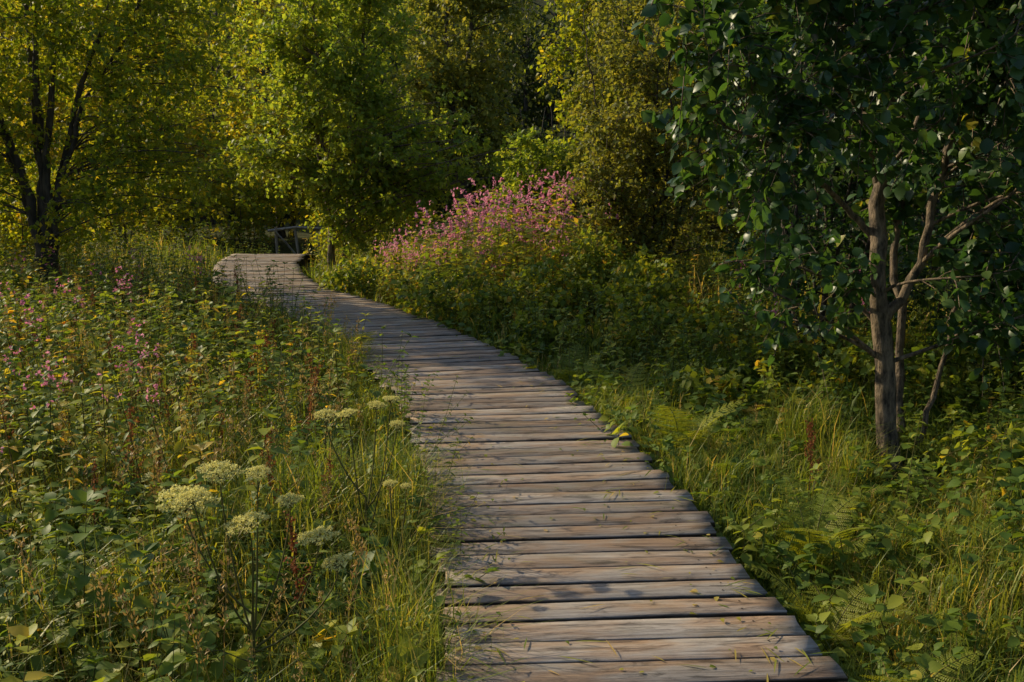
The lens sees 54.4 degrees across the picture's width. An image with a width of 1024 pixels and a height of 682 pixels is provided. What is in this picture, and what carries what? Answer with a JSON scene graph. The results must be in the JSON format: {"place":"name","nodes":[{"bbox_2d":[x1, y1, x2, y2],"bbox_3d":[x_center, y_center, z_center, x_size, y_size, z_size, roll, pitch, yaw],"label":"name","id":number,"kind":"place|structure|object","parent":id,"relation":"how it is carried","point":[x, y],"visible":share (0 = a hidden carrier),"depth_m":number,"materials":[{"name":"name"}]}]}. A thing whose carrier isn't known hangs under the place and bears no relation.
{"place":"outdoors","nodes":[
{"label":"outdoors","id":0,"kind":"place"},
{"bbox_2d":[0,0,990,223],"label":"forest background","id":1,"kind":"structure","parent":0,"point":[532,84],"depth_m":39.86,"materials":[{"name":"green plant"}]},
{"bbox_2d":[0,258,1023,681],"bbox_3d":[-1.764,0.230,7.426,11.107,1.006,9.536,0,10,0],"label":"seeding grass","id":2,"kind":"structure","parent":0,"point":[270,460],"depth_m":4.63,"materials":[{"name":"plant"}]},
{"bbox_2d":[0,0,1023,681],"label":"ground","id":3,"kind":"structure","parent":0,"point":[282,246],"depth_m":25.02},
{"bbox_2d":[0,93,25,188],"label":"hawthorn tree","id":4,"kind":"object","parent":3,"relation":"on","point":[22,158],"visible":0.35,"depth_m":15.41,"materials":[{"name":"green plant"}]},
{"bbox_2d":[0,0,109,234],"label":"sunlit tree","id":5,"kind":"object","parent":3,"relation":"on","point":[57,118],"visible":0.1,"depth_m":26.47,"materials":[{"name":"green plant"}]},
{"bbox_2d":[0,318,164,536],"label":"himalayan balsam","id":6,"kind":"object","parent":3,"relation":"on","point":[72,409],"visible":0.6,"depth_m":5.67,"materials":[{"name":"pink plant"}]},
{"bbox_2d":[16,435,162,479],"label":"fern","id":7,"kind":"object","parent":3,"relation":"on","point":[74,464],"visible":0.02,"depth_m":5.51,"materials":[{"name":"green plant"}]},
{"bbox_2d":[0,243,208,373],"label":"himalayan balsam","id":8,"kind":"object","parent":3,"relation":"on","point":[32,305],"visible":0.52,"depth_m":9.10,"materials":[{"name":"green plant"}]},
{"bbox_2d":[0,263,249,613],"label":"bramble thicket","id":9,"kind":"object","parent":3,"relation":"on","point":[113,495],"visible":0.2,"depth_m":6.83,"materials":[{"name":"green plant"}]},
{"bbox_2d":[0,0,294,292],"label":"hawthorn tree","id":10,"kind":"object","parent":3,"relation":"on","point":[42,211],"visible":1,"depth_m":11.78,"materials":[{"name":"green plant"}]},
{"bbox_2d":[0,270,298,468],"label":"goldenrod","id":11,"kind":"object","parent":3,"relation":"on","point":[255,358],"visible":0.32,"depth_m":6.72,"materials":[{"name":"green plant"}]},
{"bbox_2d":[39,0,261,244],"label":"sunlit tree","id":12,"kind":"object","parent":3,"relation":"on","point":[203,124],"visible":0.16,"depth_m":23.25,"materials":[{"name":"green plant"}]},
{"bbox_2d":[119,0,280,224],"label":"sunlit tree","id":13,"kind":"object","parent":3,"relation":"on","point":[230,164],"visible":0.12,"depth_m":29.90,"materials":[{"name":"green plant"}]},
{"bbox_2d":[0,143,447,277],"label":"sunlit bushes","id":14,"kind":"object","parent":3,"relation":"on","point":[228,201],"visible":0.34,"depth_m":21.21,"materials":[{"name":"green plant"}]},
{"bbox_2d":[156,460,354,681],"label":"hogweed plant","id":15,"kind":"object","parent":3,"relation":"on","point":[185,495],"visible":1,"depth_m":3.27,"materials":[{"name":"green plant"}]},
{"bbox_2d":[207,349,338,423],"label":"fern","id":16,"kind":"object","parent":3,"relation":"on","point":[304,393],"visible":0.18,"depth_m":7.31,"materials":[{"name":"green plant"}]},
{"bbox_2d":[198,0,366,237],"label":"sunlit tree","id":17,"kind":"object","parent":3,"relation":"on","point":[293,203],"visible":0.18,"depth_m":24.37,"materials":[{"name":"green plant"}]},
{"bbox_2d":[267,226,321,253],"bbox_3d":[-4.576,-1.903,21.077,1.148,1.062,0.109,-5,11,-25],"label":"wooden railing","id":18,"kind":"object","parent":3,"relation":"on","point":[276,229],"visible":0.6,"depth_m":20.95,"materials":[{"name":"wood"}]},
{"bbox_2d":[306,318,376,348],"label":"fern","id":19,"kind":"object","parent":3,"relation":"on","point":[368,333],"visible":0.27,"depth_m":8.98,"materials":[{"name":"green plant"}]},
{"bbox_2d":[264,0,432,234],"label":"sunlit tree","id":20,"kind":"object","parent":3,"relation":"on","point":[334,2],"visible":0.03,"depth_m":25.79,"materials":[{"name":"green plant"}]},
{"bbox_2d":[313,395,404,573],"bbox_3d":[-0.728,0.702,4.502,0.472,0.964,0.405,-3,11,-16],"label":"hogweed plant","id":21,"kind":"object","parent":3,"relation":"on","point":[346,412],"visible":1,"depth_m":4.42,"materials":[{"name":"green plant"}]},
{"bbox_2d":[209,0,526,271],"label":"alder tree","id":22,"kind":"object","parent":3,"relation":"on","point":[382,155],"visible":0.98,"depth_m":15.47,"materials":[{"name":"green plant"}]},
{"bbox_2d":[342,480,411,616],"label":"hogweed plant","id":23,"kind":"object","parent":3,"relation":"on","point":[390,484],"visible":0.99,"depth_m":4.10,"materials":[{"name":"green plant"}]},
{"bbox_2d":[329,530,460,608],"bbox_3d":[-0.462,1.051,4.223,0.638,0.398,0.766,0,10,0],"label":"fern","id":24,"kind":"object","parent":3,"relation":"on","point":[440,545],"visible":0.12,"depth_m":4.34,"materials":[{"name":"green plant"}]},
{"bbox_2d":[1,265,822,650],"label":"dock seed stalks","id":25,"kind":"object","parent":3,"relation":"on","point":[329,465],"visible":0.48,"depth_m":5.49,"materials":[{"name":"brown plant"}]},
{"bbox_2d":[373,218,476,307],"bbox_3d":[-1.123,-0.928,12.839,1.426,1.248,1.745,0,10,0],"label":"himalayan balsam","id":26,"kind":"object","parent":3,"relation":"on","point":[415,252],"visible":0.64,"depth_m":12.64,"materials":[{"name":"pink plant"}]},
{"bbox_2d":[373,0,546,229],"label":"willow tree","id":27,"kind":"object","parent":3,"relation":"on","point":[470,74],"visible":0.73,"depth_m":22.39,"materials":[{"name":"green plant"}]},
{"bbox_2d":[0,195,1023,681],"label":"leafy undergrowth","id":28,"kind":"object","parent":3,"relation":"on","point":[172,625],"visible":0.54,"depth_m":5.27,"materials":[{"name":"green plant"}]},
{"bbox_2d":[0,215,1023,681],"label":"grass","id":29,"kind":"structure","parent":3,"relation":"on","point":[984,573],"depth_m":4.89,"materials":[{"name":"green plant"}]},
{"bbox_2d":[414,169,622,325],"bbox_3d":[0.103,-1.206,12.418,2.551,1.858,2.530,0,10,0],"label":"himalayan balsam","id":30,"kind":"object","parent":3,"relation":"on","point":[504,229],"visible":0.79,"depth_m":12.04,"materials":[{"name":"pink plant"}]},
{"bbox_2d":[212,254,847,681],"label":"boardwalk","id":31,"kind":"structure","parent":3,"relation":"on","point":[568,560],"depth_m":4.53,"materials":[{"name":"brown wood"}]},
{"bbox_2d":[290,309,831,681],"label":"fallen leaves","id":32,"kind":"object","parent":31,"relation":"on","point":[721,619],"visible":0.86,"depth_m":4.06,"materials":[{"name":"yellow dry leaf"}]},
{"bbox_2d":[484,127,588,251],"bbox_3d":[0.419,-2.401,16.973,1.794,2.462,1.533,-10,14,-43],"label":"sapling bush","id":33,"kind":"object","parent":3,"relation":"on","point":[532,160],"visible":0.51,"depth_m":16.62,"materials":[{"name":"green plant"}]},
{"bbox_2d":[313,217,819,397],"bbox_3d":[0.365,-0.532,11.137,3.061,1.648,7.677,-7,13,-35],"label":"bramble thicket","id":34,"kind":"object","parent":3,"relation":"on","point":[628,271],"visible":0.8,"depth_m":10.46,"materials":[{"name":"green plant"}]},
{"bbox_2d":[534,344,615,386],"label":"fern","id":35,"kind":"object","parent":3,"relation":"on","point":[568,366],"visible":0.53,"depth_m":8.68,"materials":[{"name":"green plant"}]},
{"bbox_2d":[524,0,681,242],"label":"birch tree","id":36,"kind":"object","parent":3,"relation":"on","point":[578,53],"visible":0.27,"depth_m":18.62,"materials":[{"name":"green plant"}]},
{"bbox_2d":[577,363,665,408],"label":"fern","id":37,"kind":"object","parent":3,"relation":"on","point":[618,381],"visible":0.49,"depth_m":7.72,"materials":[{"name":"green plant"}]},
{"bbox_2d":[553,0,707,221],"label":"sunlit tree","id":38,"kind":"object","parent":3,"relation":"on","point":[567,73],"depth_m":24.25,"materials":[{"name":"green plant"}]},
{"bbox_2d":[547,0,747,280],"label":"olive shrub","id":39,"kind":"object","parent":3,"relation":"on","point":[605,175],"visible":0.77,"depth_m":11.85,"materials":[{"name":"green plant"}]},
{"bbox_2d":[573,0,773,266],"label":"dark shrub","id":40,"kind":"object","parent":3,"relation":"on","point":[688,228],"visible":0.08,"depth_m":15.17,"materials":[{"name":"green plant"}]},
{"bbox_2d":[619,392,748,460],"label":"fern","id":41,"kind":"object","parent":3,"relation":"on","point":[701,431],"visible":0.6,"depth_m":6.27,"materials":[{"name":"green plant"}]},
{"bbox_2d":[681,402,774,443],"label":"fern","id":42,"kind":"object","parent":3,"relation":"on","point":[736,426],"visible":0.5,"depth_m":6.97,"materials":[{"name":"green plant"}]},
{"bbox_2d":[671,431,785,487],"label":"fern","id":43,"kind":"object","parent":3,"relation":"on","point":[699,446],"visible":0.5,"depth_m":5.97,"materials":[{"name":"green plant"}]},
{"bbox_2d":[672,1,864,254],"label":"dark shrub","id":44,"kind":"object","parent":3,"relation":"on","point":[803,219],"visible":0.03,"depth_m":16.98,"materials":[{"name":"green plant"}]},
{"bbox_2d":[679,0,942,291],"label":"dark shrub","id":45,"kind":"object","parent":3,"relation":"on","point":[798,219],"visible":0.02,"depth_m":11.82,"materials":[{"name":"green plant"}]},
{"bbox_2d":[734,262,891,380],"bbox_3d":[2.767,-0.194,8.879,1.403,1.169,1.806,0,10,0],"label":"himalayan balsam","id":46,"kind":"object","parent":3,"relation":"on","point":[775,313],"visible":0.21,"depth_m":8.36,"materials":[{"name":"green plant"}]},
{"bbox_2d":[744,475,896,568],"bbox_3d":[1.438,0.940,4.763,0.631,0.444,0.703,10,14,43],"label":"fern","id":47,"kind":"object","parent":3,"relation":"on","point":[815,533],"visible":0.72,"depth_m":4.88,"materials":[{"name":"green plant"}]},
{"bbox_2d":[631,0,1023,469],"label":"hazel tree","id":48,"kind":"object","parent":3,"relation":"on","point":[989,45],"visible":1,"depth_m":5.70,"materials":[{"name":"green plant"}]},
{"bbox_2d":[742,563,913,650],"bbox_3d":[1.321,1.138,4.068,0.676,0.407,0.558,9,14,41],"label":"fern","id":49,"kind":"object","parent":3,"relation":"on","point":[871,613],"visible":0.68,"depth_m":4.12,"materials":[{"name":"green plant"}]},
{"bbox_2d":[766,468,902,525],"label":"fern","id":50,"kind":"object","parent":3,"relation":"on","point":[844,474],"visible":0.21,"depth_m":5.59,"materials":[{"name":"green plant"}]},
{"bbox_2d":[690,0,992,358],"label":"dark shrub","id":51,"kind":"object","parent":3,"relation":"on","point":[847,184],"visible":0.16,"depth_m":8.88,"materials":[{"name":"green plant"}]},
{"bbox_2d":[661,314,1023,595],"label":"bramble thicket","id":52,"kind":"object","parent":3,"relation":"on","point":[865,361],"visible":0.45,"depth_m":7.48,"materials":[{"name":"green plant"}]},
{"bbox_2d":[839,647,983,681],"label":"fern","id":53,"kind":"object","parent":3,"relation":"on","point":[896,680],"visible":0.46,"depth_m":3.59,"materials":[{"name":"green plant"}]},
{"bbox_2d":[851,34,992,277],"bbox_3d":[6.186,-3.934,14.293,3.959,6.300,3.999,-7,13,-34],"label":"dark shrub","id":54,"kind":"object","parent":3,"relation":"on","point":[914,219],"depth_m":14.26,"materials":[{"name":"green plant"}]},
{"bbox_2d":[830,0,1019,300],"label":"dark shrub","id":55,"kind":"object","parent":3,"relation":"on","point":[938,204],"visible":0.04,"depth_m":11.82,"materials":[{"name":"green plant"}]},
{"bbox_2d":[872,512,1010,597],"bbox_3d":[2.058,1.017,4.590,0.707,0.328,0.706,0,10,0],"label":"fern","id":56,"kind":"object","parent":3,"relation":"on","point":[909,561],"visible":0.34,"depth_m":4.73,"materials":[{"name":"green plant"}]},
{"bbox_2d":[872,3,1023,386],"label":"dark shrub","id":57,"kind":"object","parent":3,"relation":"on","point":[924,303],"depth_m":8.64,"materials":[{"name":"green plant"}]},
{"bbox_2d":[902,633,1023,681],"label":"fern","id":58,"kind":"object","parent":3,"relation":"on","point":[958,638],"visible":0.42,"depth_m":3.76,"materials":[{"name":"green plant"}]},
{"bbox_2d":[912,7,1023,398],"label":"dark shrub","id":59,"kind":"object","parent":3,"relation":"on","point":[1021,195],"visible":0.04,"depth_m":7.12,"materials":[{"name":"green plant"}]}
]}

